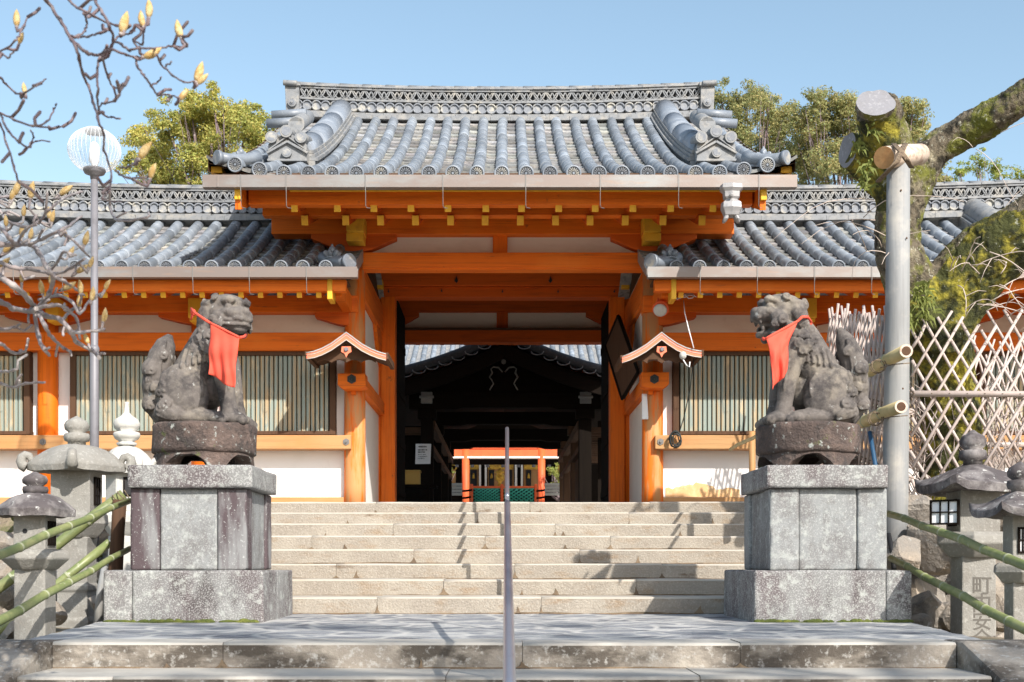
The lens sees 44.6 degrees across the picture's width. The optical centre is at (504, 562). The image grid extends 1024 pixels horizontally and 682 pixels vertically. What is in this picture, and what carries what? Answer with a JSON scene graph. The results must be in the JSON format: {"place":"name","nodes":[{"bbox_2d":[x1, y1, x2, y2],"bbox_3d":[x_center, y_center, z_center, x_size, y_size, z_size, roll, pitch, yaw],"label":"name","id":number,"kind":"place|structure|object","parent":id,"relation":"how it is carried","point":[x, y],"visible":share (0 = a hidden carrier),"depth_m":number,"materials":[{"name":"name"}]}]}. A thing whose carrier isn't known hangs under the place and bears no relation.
{"place":"outdoors","nodes":[
{"label":"outdoors","id":0,"kind":"place"},
{"bbox_2d":[202,80,796,501],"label":"gate building","id":1,"kind":"structure","parent":0,"point":[484,216],"depth_m":16.42,"materials":[{"name":"tile"}]},
{"bbox_2d":[305,332,393,369],"bbox_3d":[-1.939,-2.662,15.732,1.026,0.367,0.935,0,0,0],"label":"canopy","id":2,"kind":"object","parent":1,"relation":"attached to","point":[342,346],"visible":1,"depth_m":15.47,"materials":[{"name":"paint"}]},
{"bbox_2d":[397,301,405,501],"bbox_3d":[-1.700,-2.436,20.200,0.100,3.347,1.500,0,0,0],"label":"door leaf","id":3,"kind":"structure","parent":1,"relation":"in","point":[401,351],"depth_m":20.02,"materials":[{"name":"brown wood"}]},
{"bbox_2d":[415,444,430,463],"bbox_3d":[-1.568,-2.102,24.095,0.306,0.389,0.034,0,0,0],"label":"paper notice","id":4,"kind":"object","parent":1,"relation":"attached to","point":[423,454],"visible":1,"depth_m":24.09,"materials":[{"name":"white paper"}]},
{"bbox_2d":[600,301,608,501],"bbox_3d":[1.660,-2.436,20.200,0.100,3.347,1.500,0,0,0],"label":"door leaf","id":5,"kind":"structure","parent":1,"relation":"in","point":[604,399],"depth_m":20.09,"materials":[{"name":"brown wood"}]},
{"bbox_2d":[604,314,640,399],"bbox_3d":[1.688,-2.966,17.803,0.129,1.353,2.436,0,0,-5],"label":"wooden board","id":6,"kind":"object","parent":1,"relation":"attached to","point":[617,344],"visible":0.96,"depth_m":17.87,"materials":[{"name":"brown wood"}]},
{"bbox_2d":[642,394,647,418],"bbox_3d":[1.832,-2.031,16.233,0.084,0.333,0.015,0,0,0],"label":"paper strip","id":7,"kind":"object","parent":1,"relation":"attached to","point":[644,407],"visible":1,"depth_m":16.23,"materials":[{"name":"white paper"}]},
{"bbox_2d":[614,332,703,371],"bbox_3d":[1.941,-2.621,15.732,1.026,0.450,0.935,0,0,0],"label":"canopy","id":8,"kind":"object","parent":1,"relation":"attached to","point":[665,348],"visible":1,"depth_m":15.35,"materials":[{"name":"paint"}]},
{"bbox_2d":[668,358,693,447],"bbox_3d":[2.320,-2.021,15.888,0.192,1.086,0.565,0,0,-27],"label":"cable coil","id":9,"kind":"object","parent":8,"relation":"hanging from","point":[678,434],"visible":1,"depth_m":16.06,"materials":[{"name":"rubber"}]},
{"bbox_2d":[0,517,1003,638],"bbox_3d":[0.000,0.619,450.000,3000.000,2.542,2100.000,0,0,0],"label":"ground","id":10,"kind":"structure","parent":0,"point":[6,524],"depth_m":14.45,"materials":[{"name":"grey stone"}]},
{"bbox_2d":[0,472,75,638],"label":"stone lantern","id":11,"kind":"object","parent":10,"relation":"on","point":[34,507],"visible":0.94,"depth_m":8.89,"materials":[{"name":"grey stone"}]},
{"bbox_2d":[0,498,130,559],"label":"bamboo rail","id":12,"kind":"object","parent":11,"relation":"attached to","point":[18,547],"visible":1,"depth_m":8.73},
{"bbox_2d":[0,502,109,638],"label":"rubble wall","id":13,"kind":"structure","parent":10,"relation":"on","point":[7,594],"depth_m":10.91,"materials":[{"name":"grey stone"}]},
{"bbox_2d":[16,416,135,627],"bbox_3d":[-3.837,-0.319,11.200,0.753,1.996,0.753,0,0,31],"label":"stone lantern","id":14,"kind":"object","parent":10,"relation":"on","point":[76,467],"visible":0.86,"depth_m":11.06,"materials":[{"name":"grey stone"}]},
{"bbox_2d":[67,126,120,561],"bbox_3d":[-4.237,-1.912,12.900,0.533,5.146,0.533,0,0,0],"label":"street lamp","id":15,"kind":"object","parent":10,"relation":"on","point":[93,170],"visible":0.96,"depth_m":12.87,"materials":[{"name":"metal"}]},
{"bbox_2d":[93,566,105,622],"bbox_3d":[-3.245,0.269,10.017,0.066,0.491,0.115,0,0,45],"label":"wooden stake","id":16,"kind":"object","parent":10,"relation":"on","point":[98,612],"visible":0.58,"depth_m":10.00,"materials":[{"name":"grey wood"}]},
{"bbox_2d":[0,546,130,625],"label":"bamboo rail","id":17,"kind":"object","parent":16,"relation":"attached to","point":[22,608],"visible":0.99,"depth_m":8.71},
{"bbox_2d":[0,0,207,388],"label":"magnolia tree","id":18,"kind":"object","parent":10,"relation":"on","point":[34,309],"visible":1,"depth_m":4.75,"materials":[{"name":"plant"}]},
{"bbox_2d":[102,402,155,569],"bbox_3d":[-3.812,-0.466,12.600,0.766,2.316,0.708,0,0,0],"label":"stone lantern","id":19,"kind":"object","parent":10,"relation":"on","point":[126,423],"visible":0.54,"depth_m":12.48,"materials":[{"name":"white stone"}]},
{"bbox_2d":[110,80,276,184],"bbox_3d":[-8.627,-7.146,35.895,5.422,13.398,4.032,0,0,0],"label":"leafy tree","id":20,"kind":"object","parent":10,"relation":"on","point":[222,128],"visible":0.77,"depth_m":35.56,"materials":[{"name":"green plant"}]},
{"bbox_2d":[0,639,1023,681],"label":"stairs","id":21,"kind":"structure","parent":10,"relation":"on","point":[481,660],"depth_m":6.87,"materials":[{"name":"stone"}]},
{"bbox_2d":[503,427,515,681],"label":"handrail","id":22,"kind":"object","parent":21,"relation":"on","point":[509,671],"visible":1,"depth_m":5.21,"materials":[{"name":"metal"}]},
{"bbox_2d":[714,77,807,184],"bbox_3d":[7.773,-7.792,37.913,3.731,14.689,3.679,0,0,0],"label":"leafy tree","id":23,"kind":"object","parent":10,"relation":"on","point":[758,101],"visible":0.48,"depth_m":37.11,"materials":[{"name":"green plant"}]},
{"bbox_2d":[784,85,860,184],"bbox_3d":[9.685,-7.137,35.757,3.481,13.380,3.827,0,0,0],"label":"leafy tree","id":24,"kind":"object","parent":10,"relation":"on","point":[826,128],"visible":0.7,"depth_m":35.44,"materials":[{"name":"green plant"}]},
{"bbox_2d":[826,303,914,492],"bbox_3d":[3.918,-1.518,13.523,0.113,3.076,2.989,0,0,0],"label":"lattice fence","id":25,"kind":"object","parent":10,"relation":"on","point":[876,343],"visible":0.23,"depth_m":13.30,"materials":[{"name":"wood"}]},
{"bbox_2d":[897,95,953,181],"bbox_3d":[12.071,-6.973,37.028,2.336,13.053,3.735,0,0,21],"label":"leafy tree","id":26,"kind":"object","parent":10,"relation":"on","point":[919,127],"visible":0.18,"depth_m":36.03,"materials":[{"name":"green plant"}]},
{"bbox_2d":[886,494,1005,637],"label":"rubble wall","id":27,"kind":"structure","parent":10,"relation":"on","point":[921,550],"depth_m":10.98,"materials":[{"name":"grey stone"}]},
{"bbox_2d":[868,431,877,464],"bbox_3d":[3.396,-0.838,11.399,0.051,0.775,0.436,0,0,0],"label":"pipe","id":28,"kind":"object","parent":27,"relation":"on","point":[872,449],"visible":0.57,"depth_m":11.48,"materials":[{"name":"blue plastic"}]},
{"bbox_2d":[886,533,896,569],"bbox_3d":[3.383,-0.094,10.899,0.052,0.344,0.238,0,0,3],"label":"pipe","id":29,"kind":"object","parent":27,"relation":"on","point":[890,545],"visible":0.65,"depth_m":10.91,"materials":[{"name":"grey metal"}]},
{"bbox_2d":[766,79,1023,499],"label":"mossy tree","id":30,"kind":"object","parent":27,"relation":"on","point":[970,274],"visible":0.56,"depth_m":12.04,"materials":[{"name":"green plant"}]},
{"bbox_2d":[882,163,909,546],"bbox_3d":[3.588,-1.723,11.451,0.267,4.099,0.243,0,0,0],"label":"prop post","id":31,"kind":"object","parent":27,"relation":"on","point":[895,455],"visible":0.59,"depth_m":11.36,"materials":[{"name":"grey metal"}]},
{"bbox_2d":[856,400,907,428],"bbox_3d":[3.482,-1.371,12.273,0.128,0.138,2.656,0,0,0],"label":"bamboo rail","id":32,"kind":"object","parent":31,"relation":"attached to","point":[895,408],"visible":0.52,"depth_m":11.28,"materials":[{"name":"beige wood"}]},
{"bbox_2d":[867,411,907,425],"bbox_3d":[3.443,-1.316,11.244,0.159,0.133,0.432,0,0,-15],"label":"binding wire","id":33,"kind":"object","parent":31,"relation":"attached to","point":[881,422],"visible":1,"depth_m":11.37,"materials":[{"name":"metal"}]},
{"bbox_2d":[870,359,909,373],"bbox_3d":[3.466,-1.795,11.244,0.159,0.133,0.432,0,0,-15],"label":"binding wire","id":34,"kind":"object","parent":31,"relation":"attached to","point":[884,366],"visible":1,"depth_m":11.37,"materials":[{"name":"metal"}]},
{"bbox_2d":[868,344,912,377],"bbox_3d":[3.526,-1.859,12.273,0.132,0.142,2.656,0,0,0],"label":"bamboo rail","id":35,"kind":"object","parent":31,"relation":"attached to","point":[900,353],"visible":0.38,"depth_m":11.20,"materials":[{"name":"plant"}]},
{"bbox_2d":[874,144,929,168],"bbox_3d":[3.662,-3.740,11.471,0.206,0.397,0.799,0,0,43],"label":"crosspiece log","id":36,"kind":"object","parent":31,"relation":"attached to","point":[886,156],"visible":0.74,"depth_m":11.29,"materials":[{"name":"beige wood"}]},
{"bbox_2d":[876,143,913,182],"bbox_3d":[3.505,-3.617,11.113,0.297,0.366,0.386,0,0,0],"label":"lashing rope","id":37,"kind":"object","parent":36,"relation":"attached to","point":[901,154],"visible":1,"depth_m":11.01,"materials":[{"name":"beige fabric"}]},
{"bbox_2d":[871,366,1023,499],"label":"dry brush","id":38,"kind":"object","parent":27,"relation":"on","point":[917,444],"visible":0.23,"depth_m":12.56,"materials":[{"name":"plant"}]},
{"bbox_2d":[909,309,1023,495],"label":"lattice fence","id":39,"kind":"object","parent":27,"relation":"on","point":[963,393],"visible":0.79,"depth_m":12.01,"materials":[{"name":"wood"}]},
{"bbox_2d":[974,332,1023,468],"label":"lattice fence","id":40,"kind":"object","parent":27,"relation":"on","point":[1021,443],"visible":0.19,"depth_m":14.34,"materials":[{"name":"wood"}]},
{"bbox_2d":[888,555,1023,634],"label":"bamboo rail","id":41,"kind":"object","parent":10,"relation":"on","point":[995,614],"visible":0.99,"depth_m":8.89,"materials":[{"name":"green wood"}]},
{"bbox_2d":[914,430,1010,636],"bbox_3d":[3.601,-0.179,9.603,0.760,1.682,0.760,0,0,0],"label":"stone lantern","id":42,"kind":"object","parent":10,"relation":"on","point":[973,479],"visible":0.77,"depth_m":9.47,"materials":[{"name":"grey stone"}]},
{"bbox_2d":[887,510,1023,569],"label":"bamboo rail","id":43,"kind":"object","parent":42,"relation":"attached to","point":[1004,557],"visible":1,"depth_m":8.88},
{"bbox_2d":[948,147,1023,181],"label":"leafy tree","id":44,"kind":"object","parent":10,"relation":"on","point":[993,171],"visible":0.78,"depth_m":40.53,"materials":[{"name":"green plant"}]},
{"bbox_2d":[968,462,1023,638],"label":"stone lantern","id":45,"kind":"object","parent":10,"relation":"on","point":[1008,509],"visible":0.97,"depth_m":8.52,"materials":[{"name":"grey stone"}]},
{"bbox_2d":[405,345,600,501],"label":"corridor hall","id":46,"kind":"structure","parent":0,"point":[455,395],"depth_m":24.25,"materials":[{"name":"wood"}]},
{"bbox_2d":[31,614,977,639],"bbox_3d":[0.000,0.689,9.225,6.548,0.502,4.150,0,0,0],"label":"landing","id":47,"kind":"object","parent":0,"point":[528,626],"visible":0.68,"depth_m":8.38,"materials":[{"name":"stone"}]},
{"bbox_2d":[108,499,126,569],"bbox_3d":[-3.156,-0.008,10.151,0.178,1.019,0.120,0,0,0],"label":"rail post","id":48,"kind":"object","parent":47,"relation":"on","point":[118,529],"visible":0.43,"depth_m":10.10,"materials":[{"name":"brown wood"}]},
{"bbox_2d":[0,539,109,635],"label":"bamboo rail","id":49,"kind":"object","parent":48,"relation":"attached to","point":[89,558],"visible":0.36,"depth_m":10.15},
{"bbox_2d":[0,490,126,593],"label":"bamboo rail","id":50,"kind":"object","parent":48,"relation":"attached to","point":[63,539],"visible":0.42,"depth_m":10.09,"materials":[{"name":"green plant"}]},
{"bbox_2d":[102,465,291,622],"bbox_3d":[-2.395,-0.122,9.940,1.198,1.231,1.326,0,0,0],"label":"stone pedestal","id":51,"kind":"object","parent":47,"relation":"on","point":[200,543],"visible":0.9,"depth_m":9.42,"materials":[{"name":"stone"}]},
{"bbox_2d":[141,293,257,465],"bbox_3d":[-2.423,-1.426,9.897,0.901,1.396,0.814,0,0,0],"label":"guardian statue","id":52,"kind":"object","parent":51,"relation":"on","point":[186,395],"visible":0.84,"depth_m":9.69,"materials":[{"name":"stone"}]},
{"bbox_2d":[190,307,246,387],"bbox_3d":[-2.231,-1.657,9.572,0.552,0.680,0.309,0,0,16],"label":"bib","id":53,"kind":"object","parent":52,"relation":"attached to","point":[223,348],"visible":1,"depth_m":9.42,"materials":[{"name":"fabric"}]},
{"bbox_2d":[270,501,744,614],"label":"stone stairs","id":54,"kind":"structure","parent":47,"relation":"on","point":[611,558],"depth_m":12.42,"materials":[{"name":"beige stone"}]},
{"bbox_2d":[749,431,755,471],"bbox_3d":[2.505,-0.921,12.600,0.076,0.808,0.070,0,0,0],"label":"rail post","id":55,"kind":"object","parent":54,"relation":"on","point":[752,460],"visible":0.38,"depth_m":12.57,"materials":[{"name":"orange wood"}]},
{"bbox_2d":[729,435,754,450],"bbox_3d":[2.426,-1.222,12.400,0.040,0.051,2.001,0,0,0],"label":"bamboo rail","id":56,"kind":"object","parent":55,"relation":"attached to","point":[745,441],"visible":0.69,"depth_m":12.65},
{"bbox_2d":[724,465,913,622],"bbox_3d":[2.453,-0.122,9.940,1.192,1.231,1.326,0,0,0],"label":"stone pedestal","id":57,"kind":"object","parent":47,"relation":"on","point":[815,548],"visible":0.86,"depth_m":9.42,"materials":[{"name":"stone"}]},
{"bbox_2d":[750,293,870,467],"bbox_3d":[2.393,-1.428,9.898,0.834,1.396,0.825,0,0,-43],"label":"guardian statue","id":58,"kind":"object","parent":57,"relation":"on","point":[821,391],"visible":0.87,"depth_m":9.69,"materials":[{"name":"stone"}]},
{"bbox_2d":[762,316,812,389],"bbox_3d":[2.210,-1.618,9.639,0.503,0.610,0.187,0,0,-22],"label":"bib","id":59,"kind":"object","parent":58,"relation":"attached to","point":[778,342],"visible":1,"depth_m":9.53,"materials":[{"name":"fabric"}]},
{"bbox_2d":[0,0,1023,184],"label":"sky","id":60,"kind":"structure","parent":0,"point":[958,56],"materials":[{"name":"blue"}]},
{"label":"terrace","id":61,"kind":"structure","parent":0,"visible":0},
{"bbox_2d":[0,180,383,502],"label":"corridor wing","id":62,"kind":"structure","parent":61,"relation":"on","point":[174,258],"depth_m":16.38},
{"bbox_2d":[0,351,33,434],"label":"window","id":63,"kind":"structure","parent":62,"relation":"in","point":[16,405],"depth_m":16.38,"materials":[{"name":"beige wood"}]},
{"bbox_2d":[70,351,181,434],"bbox_3d":[-4.968,-2.227,16.405,1.522,1.101,0.190,0,0,0],"label":"window","id":64,"kind":"structure","parent":62,"relation":"in","point":[120,374],"depth_m":16.38,"materials":[{"name":"beige wood"}]},
{"bbox_2d":[238,351,336,434],"bbox_3d":[-2.969,-2.227,16.405,1.521,1.101,0.190,0,0,0],"label":"window","id":65,"kind":"structure","parent":62,"relation":"in","point":[283,392],"depth_m":16.38,"materials":[{"name":"beige wood"}]},
{"bbox_2d":[405,484,437,501],"bbox_3d":[-1.581,-1.079,23.250,0.660,0.733,0.500,0,0,0],"label":"side table","id":66,"kind":"object","parent":61,"relation":"on","point":[427,487],"visible":0.5,"depth_m":23.05,"materials":[{"name":"brown wood"}]},
{"bbox_2d":[405,470,420,483],"bbox_3d":[-1.726,-1.583,23.240,0.343,0.262,0.360,0,0,0],"label":"wooden box","id":67,"kind":"object","parent":66,"relation":"on","point":[412,476],"visible":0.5,"depth_m":23.08,"materials":[{"name":"yellow wood"}]},
{"bbox_2d":[452,483,461,501],"bbox_3d":[-1.499,-1.828,34.830,0.652,0.800,0.340,0,0,0],"label":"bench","id":68,"kind":"object","parent":61,"relation":"on","point":[457,486],"visible":0.41,"depth_m":34.80,"materials":[{"name":"grey wood"}]},
{"bbox_2d":[405,345,600,501],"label":"shrine","id":69,"kind":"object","parent":61,"relation":"on","point":[486,466],"visible":0.13,"depth_m":40.77,"materials":[{"name":"paint"}]},
{"bbox_2d":[452,465,456,482],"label":"gilded door","id":70,"kind":"structure","parent":69,"relation":"in","point":[453,466],"depth_m":43.00,"materials":[{"name":"gold metal"}]},
{"bbox_2d":[469,465,478,488],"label":"gilded door","id":71,"kind":"structure","parent":69,"relation":"in","point":[473,471],"depth_m":42.94,"materials":[{"name":"gold metal"}]},
{"bbox_2d":[488,465,513,485],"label":"gilded door","id":72,"kind":"structure","parent":69,"relation":"in","point":[493,468],"depth_m":42.96,"materials":[{"name":"gold metal"}]},
{"bbox_2d":[523,465,537,488],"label":"gilded door","id":73,"kind":"structure","parent":69,"relation":"in","point":[530,474],"depth_m":43.00,"materials":[{"name":"gold metal"}]},
{"bbox_2d":[470,484,536,501],"bbox_3d":[-0.018,-1.874,36.075,1.938,0.794,0.150,0,0,0],"label":"lattice fence","id":74,"kind":"object","parent":61,"relation":"on","point":[495,493],"visible":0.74,"depth_m":36.03,"materials":[{"name":"green paint"}]},
{"bbox_2d":[543,462,558,501],"bbox_3d":[1.668,-1.691,36.834,0.845,2.545,1.819,0,0,-5],"label":"courtyard tree","id":75,"kind":"object","parent":61,"relation":"on","point":[555,478],"visible":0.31,"depth_m":36.86,"materials":[{"name":"green plant"}]},
{"bbox_2d":[544,483,558,501],"bbox_3d":[1.473,-1.828,34.830,0.706,0.800,0.340,0,0,0],"label":"bench","id":76,"kind":"object","parent":61,"relation":"on","point":[551,486],"visible":0.52,"depth_m":34.82,"materials":[{"name":"grey wood"}]},
{"bbox_2d":[618,179,1023,501],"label":"corridor wing","id":77,"kind":"structure","parent":61,"relation":"on","point":[729,284],"depth_m":16.38,"materials":[{"name":"grey tile"}]},
{"bbox_2d":[652,296,679,316],"bbox_3d":[2.015,-3.234,15.653,0.221,0.361,0.556,0,0,27],"label":"flood lamp","id":78,"kind":"object","parent":77,"relation":"attached to","point":[660,308],"visible":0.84,"depth_m":15.44,"materials":[{"name":"white glass"}]},
{"bbox_2d":[676,293,695,348],"bbox_3d":[2.293,-3.014,15.500,0.355,0.782,0.454,0,0,0],"label":"electric wire","id":79,"kind":"object","parent":77,"relation":"attached to","point":[686,295],"visible":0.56,"depth_m":15.57,"materials":[{"name":"plastic"}]},
{"bbox_2d":[672,351,770,434],"bbox_3d":[2.964,-2.227,16.405,1.513,1.101,0.190,0,0,0],"label":"window","id":80,"kind":"structure","parent":77,"relation":"in","point":[729,392],"depth_m":16.38,"materials":[{"name":"wood"}]},
{"bbox_2d":[861,351,918,434],"bbox_3d":[4.976,-2.227,16.405,1.538,1.101,0.190,0,0,0],"label":"window","id":81,"kind":"structure","parent":77,"relation":"in","point":[911,368],"depth_m":16.38,"materials":[{"name":"wood"}]},
{"bbox_2d":[976,351,1023,434],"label":"window","id":82,"kind":"structure","parent":77,"relation":"in","point":[1019,385],"depth_m":16.38,"materials":[{"name":"wood"}]}
]}

